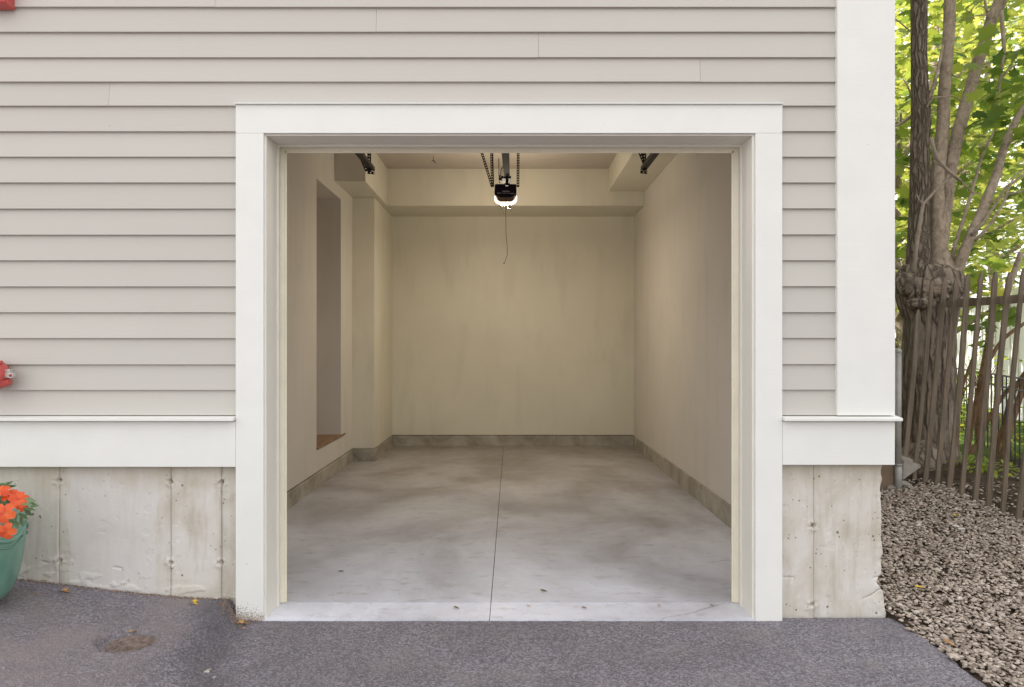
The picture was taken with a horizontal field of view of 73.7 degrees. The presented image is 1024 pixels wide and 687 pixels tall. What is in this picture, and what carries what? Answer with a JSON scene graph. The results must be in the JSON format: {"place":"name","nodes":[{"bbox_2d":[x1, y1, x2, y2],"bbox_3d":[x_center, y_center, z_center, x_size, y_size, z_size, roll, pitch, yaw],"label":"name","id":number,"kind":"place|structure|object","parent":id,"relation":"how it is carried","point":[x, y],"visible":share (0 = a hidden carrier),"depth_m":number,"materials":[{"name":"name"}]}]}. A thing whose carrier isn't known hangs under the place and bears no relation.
{"place":"outdoors","nodes":[
{"label":"outdoors","id":0,"kind":"place"},
{"bbox_2d":[0,579,986,686],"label":"asphalt driveway","id":1,"kind":"structure","parent":0,"point":[51,635],"depth_m":3.01,"materials":[{"name":"grey asphalt"}]},
{"bbox_2d":[0,500,28,599],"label":"flower pot","id":2,"kind":"object","parent":1,"relation":"on","point":[12,553],"visible":0.66,"depth_m":3.10,"materials":[{"name":"green ceramic"}]},
{"bbox_2d":[0,481,38,538],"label":"impatiens plant","id":3,"kind":"object","parent":2,"relation":"in","point":[18,500],"visible":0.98,"depth_m":2.96,"materials":[{"name":"orange plant"}]},
{"bbox_2d":[105,636,156,652],"bbox_3d":[-1.660,1.303,2.955,0.226,0.016,0.226,0,0,0],"label":"utility cover","id":4,"kind":"object","parent":1,"relation":"in","point":[128,644],"visible":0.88,"depth_m":2.96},
{"bbox_2d":[17,578,257,626],"bbox_3d":[-1.933,1.281,3.377,1.336,0.211,0.158,0,0,0],"label":"debris","id":5,"kind":"object","parent":1,"relation":"on","point":[145,594],"visible":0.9,"depth_m":3.44,"materials":[{"name":"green plant"}]},
{"bbox_2d":[284,446,733,602],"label":"garage floor","id":6,"kind":"structure","parent":0,"point":[575,524],"depth_m":4.97,"materials":[{"name":"concrete"}]},
{"bbox_2d":[489,448,503,620],"bbox_3d":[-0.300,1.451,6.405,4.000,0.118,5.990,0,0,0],"label":"joint","id":7,"kind":"object","parent":6,"relation":"in","point":[495,546],"visible":0.14,"depth_m":4.65,"materials":[{"name":"grey concrete"}]},
{"bbox_2d":[264,603,754,620],"bbox_3d":[-0.013,1.439,3.515,2.456,0.122,0.214,0,0,0],"label":"apron","id":8,"kind":"object","parent":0,"point":[505,612],"visible":0.43,"depth_m":3.50,"materials":[{"name":"concrete"}]},
{"bbox_2d":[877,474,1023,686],"bbox_3d":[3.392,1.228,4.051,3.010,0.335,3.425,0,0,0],"label":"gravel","id":9,"kind":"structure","parent":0,"point":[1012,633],"depth_m":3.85,"materials":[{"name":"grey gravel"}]},
{"bbox_2d":[878,403,1023,686],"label":"ground","id":10,"kind":"structure","parent":0,"point":[1011,509],"depth_m":4.31,"materials":[{"name":"grey gravel"}]},
{"bbox_2d":[0,0,902,620],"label":"house","id":11,"kind":"structure","parent":10,"relation":"on","point":[246,300],"depth_m":3.44,"materials":[{"name":"paint"}]},
{"bbox_2d":[0,0,14,9],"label":"fire alarm horn","id":12,"kind":"object","parent":11,"relation":"attached to","point":[7,4],"visible":1,"depth_m":3.40,"materials":[{"name":"red plastic"}]},
{"bbox_2d":[0,361,16,388],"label":"fire hose connection","id":13,"kind":"object","parent":11,"relation":"attached to","point":[7,373],"visible":1,"depth_m":3.35,"materials":[{"name":"red metal"}]},
{"bbox_2d":[355,153,374,173],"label":"door track","id":14,"kind":"structure","parent":11,"relation":"attached to","point":[366,162],"depth_m":6.17,"materials":[{"name":"metal"}]},
{"bbox_2d":[481,153,519,263],"bbox_3d":[-0.156,-1.468,5.510,0.472,1.473,3.420,0,0,0],"label":"garage door opener","id":15,"kind":"object","parent":11,"relation":"hanging from","point":[505,193],"visible":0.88,"depth_m":7.00,"materials":[{"name":"black plastic"}]},
{"bbox_2d":[638,153,658,173],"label":"door track","id":16,"kind":"structure","parent":11,"relation":"attached to","point":[648,161],"depth_m":6.18,"materials":[{"name":"metal"}]},
{"bbox_2d":[880,465,893,489],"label":"timber block","id":17,"kind":"structure","parent":10,"relation":"on","point":[887,473],"depth_m":5.32,"materials":[{"name":"brown wood"}]},
{"bbox_2d":[894,348,901,488],"bbox_3d":[2.999,0.614,5.300,0.057,1.154,0.057,0,0,0],"label":"metal post","id":18,"kind":"object","parent":10,"relation":"on","point":[898,413],"visible":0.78,"depth_m":5.28,"materials":[{"name":"metal"}]},
{"bbox_2d":[902,481,911,486],"bbox_3d":[3.090,1.106,5.375,0.110,0.052,0.089,0,0,0],"label":"rock","id":19,"kind":"object","parent":10,"relation":"on","point":[904,483],"visible":0.69,"depth_m":5.35,"materials":[{"name":"grey stone"}]},
{"bbox_2d":[901,454,920,478],"bbox_3d":[3.207,0.996,5.532,0.182,0.162,0.293,0,0,11],"label":"broken slab","id":20,"kind":"object","parent":10,"relation":"on","point":[909,466],"depth_m":5.48,"materials":[{"name":"grey stone"}]},
{"bbox_2d":[895,0,1023,474],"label":"maple tree","id":21,"kind":"object","parent":10,"relation":"on","point":[926,197],"visible":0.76,"depth_m":5.95,"materials":[{"name":"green plant"}]},
{"bbox_2d":[895,0,1023,332],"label":"tree","id":22,"kind":"object","parent":10,"relation":"on","point":[969,35],"visible":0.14,"depth_m":10.01,"materials":[{"name":"green plant"}]},
{"bbox_2d":[895,91,1023,349],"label":"tree","id":23,"kind":"object","parent":10,"relation":"on","point":[898,318],"visible":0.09,"depth_m":9.09,"materials":[{"name":"green plant"}]},
{"bbox_2d":[895,0,1023,295],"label":"tree","id":24,"kind":"object","parent":10,"relation":"on","point":[1016,199],"visible":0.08,"depth_m":13.30,"materials":[{"name":"green plant"}]},
{"bbox_2d":[895,0,1023,271],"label":"tree","id":25,"kind":"object","parent":10,"relation":"on","point":[958,15],"visible":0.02,"depth_m":14.01,"materials":[{"name":"green plant"}]},
{"bbox_2d":[895,0,1023,296],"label":"tree","id":26,"kind":"object","parent":10,"relation":"on","point":[957,103],"visible":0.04,"depth_m":18.72,"materials":[{"name":"green plant"}]},
{"bbox_2d":[902,268,1023,519],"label":"picket fence","id":27,"kind":"object","parent":10,"relation":"on","point":[993,300],"visible":0.91,"depth_m":5.09,"materials":[{"name":"brown wood"}]},
{"bbox_2d":[956,368,978,409],"bbox_3d":[4.887,0.523,7.493,0.489,0.544,0.467,0,0,-28],"label":"shrub","id":28,"kind":"object","parent":10,"relation":"on","point":[964,390],"visible":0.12,"depth_m":7.45,"materials":[{"name":"green plant"}]},
{"bbox_2d":[958,330,979,441],"bbox_3d":[4.605,0.621,6.900,0.254,1.519,0.039,0,0,0],"label":"sapling stem","id":29,"kind":"object","parent":10,"relation":"on","point":[966,373],"visible":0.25,"depth_m":6.89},
{"bbox_2d":[959,406,990,439],"bbox_3d":[5.012,0.959,7.832,0.982,0.809,0.890,0,0,0],"label":"shrub","id":30,"kind":"object","parent":10,"relation":"on","point":[964,419],"visible":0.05,"depth_m":7.77,"materials":[{"name":"green plant"}]},
{"bbox_2d":[968,305,989,452],"bbox_3d":[4.787,0.395,7.001,0.371,2.098,0.056,0,0,0],"label":"sapling stem","id":31,"kind":"object","parent":10,"relation":"on","point":[978,390],"visible":0.3,"depth_m":6.98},
{"bbox_2d":[942,448,1021,477],"bbox_3d":[4.455,1.022,6.477,1.954,0.228,2.196,0,0,0],"label":"ground cover","id":32,"kind":"object","parent":10,"relation":"on","point":[970,459],"visible":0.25,"depth_m":5.67,"materials":[{"name":"green plant"}]},
{"bbox_2d":[969,386,1008,454],"bbox_3d":[4.795,0.738,6.800,0.472,0.752,0.040,0,0,0],"label":"sapling stem","id":33,"kind":"object","parent":10,"relation":"on","point":[974,447],"visible":0.52,"depth_m":6.79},
{"bbox_2d":[956,287,1023,420],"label":"neighbour garage","id":34,"kind":"structure","parent":10,"relation":"on","point":[1008,353],"depth_m":10.40,"materials":[{"name":"white"}]},
{"bbox_2d":[957,368,1023,467],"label":"iron fence","id":35,"kind":"object","parent":10,"relation":"on","point":[1006,387],"visible":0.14,"depth_m":6.44,"materials":[{"name":"black metal"}]},
{"bbox_2d":[960,393,1022,436],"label":"shrub","id":36,"kind":"object","parent":10,"relation":"on","point":[989,411],"visible":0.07,"depth_m":8.06,"materials":[{"name":"green plant"}]},
{"bbox_2d":[965,348,1022,398],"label":"shrub","id":37,"kind":"object","parent":10,"relation":"on","point":[1005,358],"visible":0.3,"depth_m":7.58,"materials":[{"name":"green plant"}]},
{"bbox_2d":[975,322,1023,449],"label":"sapling stem","id":38,"kind":"object","parent":10,"relation":"on","point":[1008,334],"visible":0.39,"depth_m":7.08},
{"bbox_2d":[989,409,1022,444],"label":"shrub","id":39,"kind":"object","parent":10,"relation":"on","point":[1016,434],"visible":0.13,"depth_m":7.59,"materials":[{"name":"green plant"}]},
{"bbox_2d":[996,372,1022,456],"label":"sapling stem","id":40,"kind":"object","parent":10,"relation":"on","point":[1000,435],"visible":0.31,"depth_m":6.68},
{"bbox_2d":[999,371,1023,458],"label":"sapling stem","id":41,"kind":"object","parent":10,"relation":"on","point":[1001,454],"visible":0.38,"depth_m":6.58,"materials":[{"name":"brown plant"}]},
{"bbox_2d":[895,0,1023,337],"label":"sky","id":42,"kind":"structure","parent":0,"point":[999,36],"materials":[{"name":"white"}]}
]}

